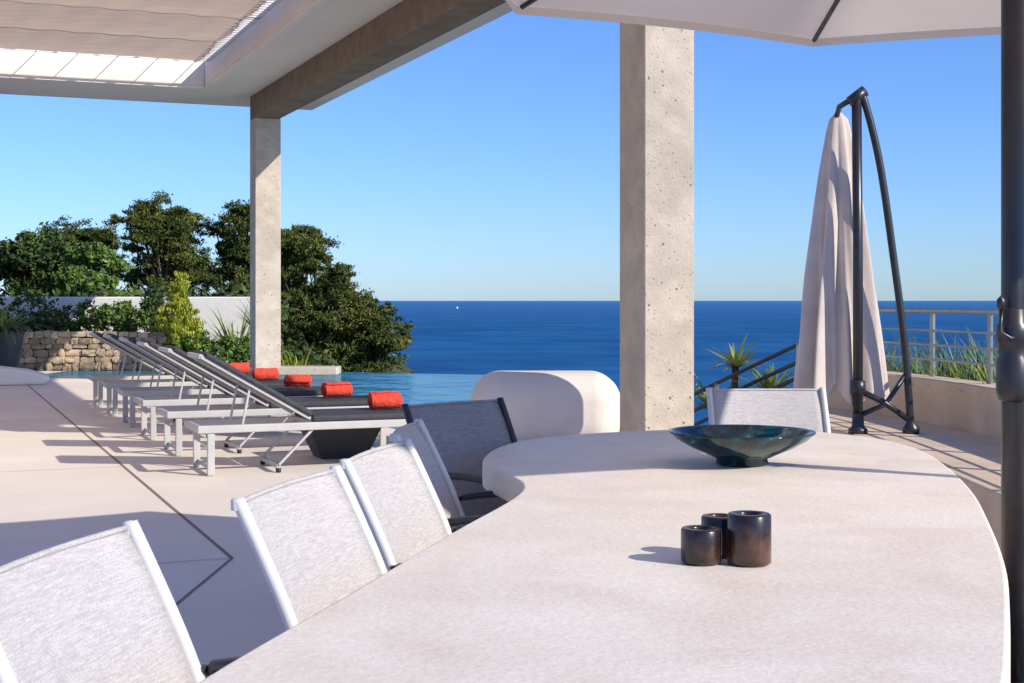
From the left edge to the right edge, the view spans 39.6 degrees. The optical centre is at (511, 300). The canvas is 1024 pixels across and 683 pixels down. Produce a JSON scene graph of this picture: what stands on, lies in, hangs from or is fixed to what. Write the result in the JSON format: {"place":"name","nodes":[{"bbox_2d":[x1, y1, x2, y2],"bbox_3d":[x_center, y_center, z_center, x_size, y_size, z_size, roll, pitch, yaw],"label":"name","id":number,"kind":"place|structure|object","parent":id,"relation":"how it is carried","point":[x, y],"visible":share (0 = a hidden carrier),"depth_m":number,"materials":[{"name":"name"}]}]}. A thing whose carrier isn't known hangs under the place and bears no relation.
{"place":"outdoors","nodes":[
{"label":"outdoors","id":0,"kind":"place"},
{"bbox_2d":[0,74,204,89],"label":"opening trim","id":1,"kind":"structure","parent":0,"point":[95,81],"depth_m":23.20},
{"bbox_2d":[0,49,204,102],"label":"soffit","id":2,"kind":"structure","parent":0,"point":[15,62],"depth_m":23.53,"materials":[{"name":"paint"}]},
{"bbox_2d":[35,325,411,372],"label":"hillside ground","id":3,"kind":"structure","parent":0,"point":[395,369],"depth_m":58.34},
{"bbox_2d":[0,221,86,296],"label":"olive tree","id":4,"kind":"object","parent":3,"relation":"on","point":[32,259],"visible":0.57,"depth_m":34.47,"materials":[{"name":"green plant"}]},
{"bbox_2d":[0,283,90,331],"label":"round shrub","id":5,"kind":"object","parent":3,"relation":"on","point":[57,321],"visible":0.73,"depth_m":28.22,"materials":[{"name":"green plant"}]},
{"bbox_2d":[35,215,129,276],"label":"pine tree","id":6,"kind":"object","parent":3,"relation":"on","point":[105,235],"visible":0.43,"depth_m":47.70,"materials":[{"name":"green plant"}]},
{"bbox_2d":[42,240,136,296],"bbox_3d":[-10.183,-0.308,33.958,2.673,2.284,1.904,0,0,31],"label":"carob tree","id":7,"kind":"object","parent":3,"relation":"on","point":[96,254],"visible":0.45,"depth_m":33.77,"materials":[{"name":"green plant"}]},
{"bbox_2d":[21,337,164,362],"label":"stone wall","id":8,"kind":"structure","parent":3,"relation":"on","point":[80,348],"depth_m":26.75,"materials":[{"name":"beige stone"}]},
{"bbox_2d":[19,330,167,370],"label":"stones","id":9,"kind":"object","parent":3,"relation":"on","point":[61,345],"visible":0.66,"depth_m":26.64,"materials":[{"name":"beige stone"}]},
{"bbox_2d":[62,298,151,331],"bbox_3d":[-7.975,0.396,28.248,1.700,0.883,1.137,0,0,0],"label":"round shrub","id":10,"kind":"object","parent":3,"relation":"on","point":[127,318],"visible":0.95,"depth_m":28.01,"materials":[{"name":"green plant"}]},
{"bbox_2d":[0,297,249,356],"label":"white garden wall","id":11,"kind":"structure","parent":3,"relation":"on","point":[230,304],"depth_m":29.88,"materials":[{"name":"paint"}]},
{"bbox_2d":[136,274,172,331],"bbox_3d":[-7.066,0.186,28.419,1.285,1.410,0.897,0,0,34],"label":"shrub","id":12,"kind":"object","parent":3,"relation":"on","point":[155,302],"visible":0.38,"depth_m":28.41,"materials":[{"name":"green plant"}]},
{"bbox_2d":[104,189,230,296],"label":"pine tree","id":13,"kind":"object","parent":3,"relation":"on","point":[169,239],"visible":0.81,"depth_m":45.49,"materials":[{"name":"green plant"}]},
{"bbox_2d":[148,270,216,354],"bbox_3d":[-6.320,0.670,27.163,1.129,2.500,1.351,0,0,16],"label":"golden conifer","id":14,"kind":"object","parent":3,"relation":"on","point":[180,321],"visible":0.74,"depth_m":27.02,"materials":[{"name":"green plant"}]},
{"bbox_2d":[0,279,411,372],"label":"undergrowth","id":15,"kind":"object","parent":3,"relation":"on","point":[318,360],"visible":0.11,"depth_m":34.92,"materials":[{"name":"green plant"}]},
{"bbox_2d":[166,327,249,364],"bbox_3d":[-5.660,0.996,27.063,2.281,0.978,1.035,0,0,-12],"label":"trailing shrub","id":16,"kind":"object","parent":3,"relation":"on","point":[241,353],"visible":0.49,"depth_m":26.90,"materials":[{"name":"green plant"}]},
{"bbox_2d":[176,199,249,296],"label":"pine tree","id":17,"kind":"object","parent":3,"relation":"on","point":[234,261],"visible":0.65,"depth_m":45.81,"materials":[{"name":"green plant"}]},
{"bbox_2d":[198,304,287,361],"bbox_3d":[-5.383,0.725,27.674,1.869,1.391,2.416,0,0,-34],"label":"agave plant","id":18,"kind":"object","parent":3,"relation":"on","point":[231,332],"visible":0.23,"depth_m":27.34,"materials":[{"name":"green plant"}]},
{"bbox_2d":[225,295,296,327],"bbox_3d":[-4.982,0.397,28.495,1.554,1.246,1.834,0,0,-30],"label":"agave plant","id":19,"kind":"object","parent":3,"relation":"on","point":[247,316],"visible":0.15,"depth_m":28.45,"materials":[{"name":"green plant"}]},
{"bbox_2d":[281,344,316,365],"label":"plant","id":20,"kind":"object","parent":3,"relation":"on","point":[292,363],"visible":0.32,"depth_m":26.75,"materials":[{"name":"green plant"}]},
{"bbox_2d":[281,223,332,318],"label":"pine tree","id":21,"kind":"object","parent":3,"relation":"on","point":[312,230],"visible":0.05,"depth_m":47.71,"materials":[{"name":"green plant"}]},
{"bbox_2d":[249,228,416,372],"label":"pine tree","id":22,"kind":"object","parent":3,"relation":"on","point":[337,304],"visible":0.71,"depth_m":41.16,"materials":[{"name":"green plant"}]},
{"bbox_2d":[299,328,426,373],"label":"pine tree","id":23,"kind":"object","parent":3,"relation":"on","point":[369,365],"visible":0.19,"depth_m":40.51,"materials":[{"name":"green plant"}]},
{"bbox_2d":[694,373,741,424],"bbox_3d":[2.036,1.467,14.430,0.884,1.508,0.876,0,0,32],"label":"yucca plant","id":24,"kind":"object","parent":3,"relation":"on","point":[703,398],"visible":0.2,"depth_m":14.47,"materials":[{"name":"green plant"}]},
{"bbox_2d":[699,333,776,388],"bbox_3d":[2.221,1.271,14.165,0.882,1.900,0.681,0,0,-33],"label":"yucca plant","id":25,"kind":"object","parent":3,"relation":"on","point":[735,359],"visible":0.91,"depth_m":14.17,"materials":[{"name":"green plant"}]},
{"bbox_2d":[732,361,794,387],"bbox_3d":[2.506,1.385,13.903,0.880,1.674,1.045,0,0,0],"label":"yucca plant","id":26,"kind":"object","parent":3,"relation":"on","point":[769,382],"visible":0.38,"depth_m":13.99,"materials":[{"name":"green plant"}]},
{"bbox_2d":[791,323,997,400],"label":"ornamental grass","id":27,"kind":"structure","parent":3,"relation":"on","point":[978,372],"depth_m":11.66,"materials":[{"name":"green plant"}]},
{"bbox_2d":[47,370,484,428],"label":"pool water","id":28,"kind":"structure","parent":0,"point":[413,389],"depth_m":22.58,"materials":[{"name":"blue liquid"}]},
{"bbox_2d":[0,371,619,677],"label":"terrace floor","id":29,"kind":"structure","parent":0,"point":[229,609],"depth_m":9.81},
{"bbox_2d":[0,366,49,385],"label":"white lounge seat","id":30,"kind":"object","parent":29,"relation":"on","point":[12,376],"visible":1,"depth_m":21.98,"materials":[{"name":"fabric"}]},
{"bbox_2d":[0,300,58,367],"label":"potted yucca","id":31,"kind":"object","parent":29,"relation":"on","point":[11,342],"visible":0.9,"depth_m":24.99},
{"bbox_2d":[2,385,233,604],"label":"floor joints","id":32,"kind":"object","parent":29,"relation":"on","point":[200,531],"visible":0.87,"depth_m":8.73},
{"bbox_2d":[0,520,241,682],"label":"dining chair","id":33,"kind":"object","parent":29,"relation":"on","point":[99,607],"visible":0.81,"depth_m":2.40,"materials":[{"name":"fabric"}]},
{"bbox_2d":[87,331,252,406],"bbox_3d":[-4.331,0.856,18.086,2.000,0.923,0.655,0,0,-22],"label":"sun lounger","id":34,"kind":"object","parent":29,"relation":"on","point":[95,379],"visible":0.54,"depth_m":17.66,"materials":[{"name":"metal"}]},
{"bbox_2d":[100,333,278,416],"bbox_3d":[-3.772,0.851,16.726,2.000,0.933,0.655,0,0,-22],"label":"sun lounger","id":35,"kind":"object","parent":29,"relation":"on","point":[109,385],"visible":0.48,"depth_m":16.32,"materials":[{"name":"metal"}]},
{"bbox_2d":[228,362,249,373],"bbox_3d":[-3.262,0.816,16.963,0.279,0.149,0.140,0,0,-25],"label":"rolled towel","id":36,"kind":"object","parent":35,"relation":"on","point":[244,367],"visible":0.59,"depth_m":16.93,"materials":[{"name":"red fabric"}]},
{"bbox_2d":[116,336,294,426],"bbox_3d":[-3.214,0.850,15.367,2.000,0.935,0.655,0,0,-22],"label":"sun lounger","id":37,"kind":"object","parent":29,"relation":"on","point":[127,392],"visible":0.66,"depth_m":15.00,"materials":[{"name":"metal"}]},
{"bbox_2d":[252,368,278,379],"bbox_3d":[-2.704,0.810,15.602,0.298,0.135,0.152,0,0,-16],"label":"rolled towel","id":38,"kind":"object","parent":37,"relation":"on","point":[265,373],"visible":0.97,"depth_m":15.55,"materials":[{"name":"red fabric"}]},
{"bbox_2d":[48,366,395,440],"bbox_3d":[-2.520,1.249,19.909,5.536,0.158,12.859,0,0,-36],"label":"pool coping","id":39,"kind":"object","parent":29,"relation":"on","point":[310,370],"visible":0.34,"depth_m":24.80,"materials":[{"name":"stone"}]},
{"bbox_2d":[133,340,321,439],"bbox_3d":[-2.662,0.852,14.014,2.000,0.931,0.655,0,0,-22],"label":"sun lounger","id":40,"kind":"object","parent":29,"relation":"on","point":[226,397],"visible":0.58,"depth_m":13.69,"materials":[{"name":"metal"}]},
{"bbox_2d":[283,374,311,386],"bbox_3d":[-2.145,0.808,14.243,0.284,0.131,0.164,0,0,-14],"label":"rolled towel","id":41,"kind":"object","parent":40,"relation":"on","point":[297,380],"visible":1,"depth_m":14.19,"materials":[{"name":"red fabric"}]},
{"bbox_2d":[250,118,280,367],"bbox_3d":[-4.340,-0.930,25.022,0.450,4.494,0.450,0,0,-22],"label":"shaft","id":42,"kind":"object","parent":29,"relation":"on","point":[265,242],"visible":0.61,"depth_m":24.82,"materials":[{"name":"concrete"}]},
{"bbox_2d":[155,345,385,455],"bbox_3d":[-2.105,0.856,12.657,2.000,0.923,0.655,0,0,-23],"label":"sun lounger","id":43,"kind":"object","parent":29,"relation":"on","point":[263,407],"visible":0.74,"depth_m":12.43,"materials":[{"name":"metal"}]},
{"bbox_2d":[321,382,352,396],"bbox_3d":[-1.590,0.808,12.892,0.293,0.136,0.152,0,0,-30],"label":"rolled towel","id":44,"kind":"object","parent":43,"relation":"on","point":[334,389],"visible":1,"depth_m":12.84,"materials":[{"name":"red fabric"}]},
{"bbox_2d":[184,350,406,475],"bbox_3d":[-1.542,0.855,11.292,2.000,0.925,0.655,0,0,-22],"label":"sun lounger","id":45,"kind":"object","parent":29,"relation":"on","point":[304,418],"visible":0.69,"depth_m":11.02,"materials":[{"name":"metal"}]},
{"bbox_2d":[367,391,402,408],"bbox_3d":[-1.031,0.809,11.532,0.290,0.145,0.152,0,0,-21],"label":"rolled towel","id":46,"kind":"object","parent":45,"relation":"on","point":[385,399],"visible":0.98,"depth_m":11.48,"materials":[{"name":"red fabric"}]},
{"bbox_2d":[231,465,387,629],"bbox_3d":[-0.179,0.864,3.128,0.713,0.920,0.688,0,0,13],"label":"dining chair","id":47,"kind":"object","parent":29,"relation":"on","point":[312,542],"visible":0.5,"depth_m":3.19,"materials":[{"name":"fabric"}]},
{"bbox_2d":[301,428,380,458],"bbox_3d":[-1.452,1.170,11.992,0.660,0.300,0.440,0,0,-22],"label":"side table","id":48,"kind":"object","parent":29,"relation":"on","point":[335,443],"visible":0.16,"depth_m":11.82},
{"bbox_2d":[339,437,467,570],"bbox_3d":[-0.050,0.864,3.844,0.713,0.920,0.666,0,0,12],"label":"dining chair","id":49,"kind":"object","parent":29,"relation":"on","point":[392,487],"visible":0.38,"depth_m":3.93,"materials":[{"name":"fabric"}]},
{"bbox_2d":[390,418,497,527],"bbox_3d":[-0.014,0.864,4.571,0.713,0.920,0.625,0,0,4],"label":"dining chair","id":50,"kind":"object","parent":29,"relation":"on","point":[418,434],"visible":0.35,"depth_m":4.78,"materials":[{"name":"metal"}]},
{"bbox_2d":[401,397,517,515],"bbox_3d":[-0.007,0.864,5.506,0.618,0.920,0.713,0,0,-44],"label":"dining chair","id":51,"kind":"object","parent":29,"relation":"on","point":[467,437],"visible":0.27,"depth_m":5.69,"materials":[{"name":"grey fabric"}]},
{"bbox_2d":[471,371,619,441],"bbox_3d":[0.300,0.980,12.750,1.330,0.680,0.850,0,0,0],"label":"rounded planter","id":52,"kind":"object","parent":29,"relation":"on","point":[541,404],"visible":0.66,"depth_m":12.35,"materials":[{"name":"paint"}]},
{"bbox_2d":[199,430,1009,682],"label":"dining table","id":53,"kind":"object","parent":29,"relation":"on","point":[565,564],"visible":0.95,"depth_m":2.83,"materials":[{"name":"beige stone"}]},
{"bbox_2d":[681,510,771,566],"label":"candle holders","id":54,"kind":"object","parent":53,"relation":"on","point":[742,538],"visible":1,"depth_m":3.04,"materials":[{"name":"ceramic"}]},
{"bbox_2d":[669,424,815,466],"bbox_3d":[0.795,0.510,4.920,0.504,0.116,0.504,0,0,0],"label":"ceramic bowl","id":55,"kind":"object","parent":53,"relation":"on","point":[734,445],"visible":1,"depth_m":4.83,"materials":[{"name":"ceramic"}]},
{"bbox_2d":[620,23,693,431],"bbox_3d":[1.177,-0.930,11.591,0.450,4.494,0.450,0,0,-22],"label":"shaft","id":56,"kind":"object","parent":29,"relation":"on","point":[656,227],"visible":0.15,"depth_m":11.40,"materials":[{"name":"concrete"}]},
{"bbox_2d":[694,342,798,424],"bbox_3d":[1.894,1.182,13.635,0.086,1.617,2.080,0,0,-44],"label":"stair handrail","id":57,"kind":"object","parent":29,"relation":"on","point":[715,385],"visible":0.2,"depth_m":13.22,"materials":[{"name":"black metal"}]},
{"bbox_2d":[505,0,1023,682],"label":"open parasol","id":58,"kind":"object","parent":29,"relation":"on","point":[819,22],"visible":0.91,"depth_m":5.79,"materials":[{"name":"fabric"}]},
{"bbox_2d":[706,387,830,432],"bbox_3d":[1.192,0.864,6.284,0.634,0.920,0.713,0,0,-2],"label":"dining chair","id":59,"kind":"object","parent":29,"relation":"on","point":[799,408],"visible":0.2,"depth_m":6.58,"materials":[{"name":"fabric"}]},
{"bbox_2d":[182,0,512,109],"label":"soffit","id":60,"kind":"structure","parent":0,"point":[327,25],"depth_m":20.36,"materials":[{"name":"paint"}]},
{"bbox_2d":[0,0,281,63],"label":"shade cloth","id":61,"kind":"object","parent":60,"relation":"attached to","point":[194,31],"visible":1,"depth_m":20.09,"materials":[{"name":"fabric"}]},
{"bbox_2d":[204,0,330,89],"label":"opening trim","id":62,"kind":"structure","parent":60,"relation":"attached to","point":[292,23],"depth_m":19.47,"materials":[{"name":"paint"}]},
{"bbox_2d":[250,0,505,119],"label":"concrete beam","id":63,"kind":"structure","parent":60,"relation":"attached to","point":[398,30],"depth_m":18.74,"materials":[{"name":"grey concrete"}]},
{"bbox_2d":[0,11,1000,300],"label":"sky","id":64,"kind":"structure","parent":0,"point":[484,165],"materials":[{"name":"blue"}]},
{"bbox_2d":[371,301,998,424],"bbox_3d":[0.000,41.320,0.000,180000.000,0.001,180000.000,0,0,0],"label":"sea","id":65,"kind":"structure","parent":0,"point":[476,337],"depth_m":1709.01,"materials":[{"name":"liquid"}]},
{"bbox_2d":[827,371,1000,440],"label":"curved parapet","id":66,"kind":"structure","parent":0,"point":[974,407],"depth_m":10.11,"materials":[{"name":"beige concrete"}]},
{"bbox_2d":[878,307,998,383],"bbox_3d":[3.277,0.335,3.625,0.560,0.550,17.244,0,0,-2],"label":"terrace railing","id":67,"kind":"object","parent":66,"relation":"on","point":[989,348],"visible":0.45,"depth_m":10.49,"materials":[{"name":"metal"}]},
{"bbox_2d":[828,408,1000,550],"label":"terrace floor","id":68,"kind":"structure","parent":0,"point":[971,461],"depth_m":8.63,"materials":[{"name":"beige concrete"}]},
{"bbox_2d":[793,86,919,433],"bbox_3d":[2.343,-0.272,9.810,0.811,2.344,0.549,0,0,0],"label":"closed parasol","id":69,"kind":"object","parent":68,"relation":"on","point":[840,345],"visible":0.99,"depth_m":9.71,"materials":[{"name":"fabric"}]}
]}

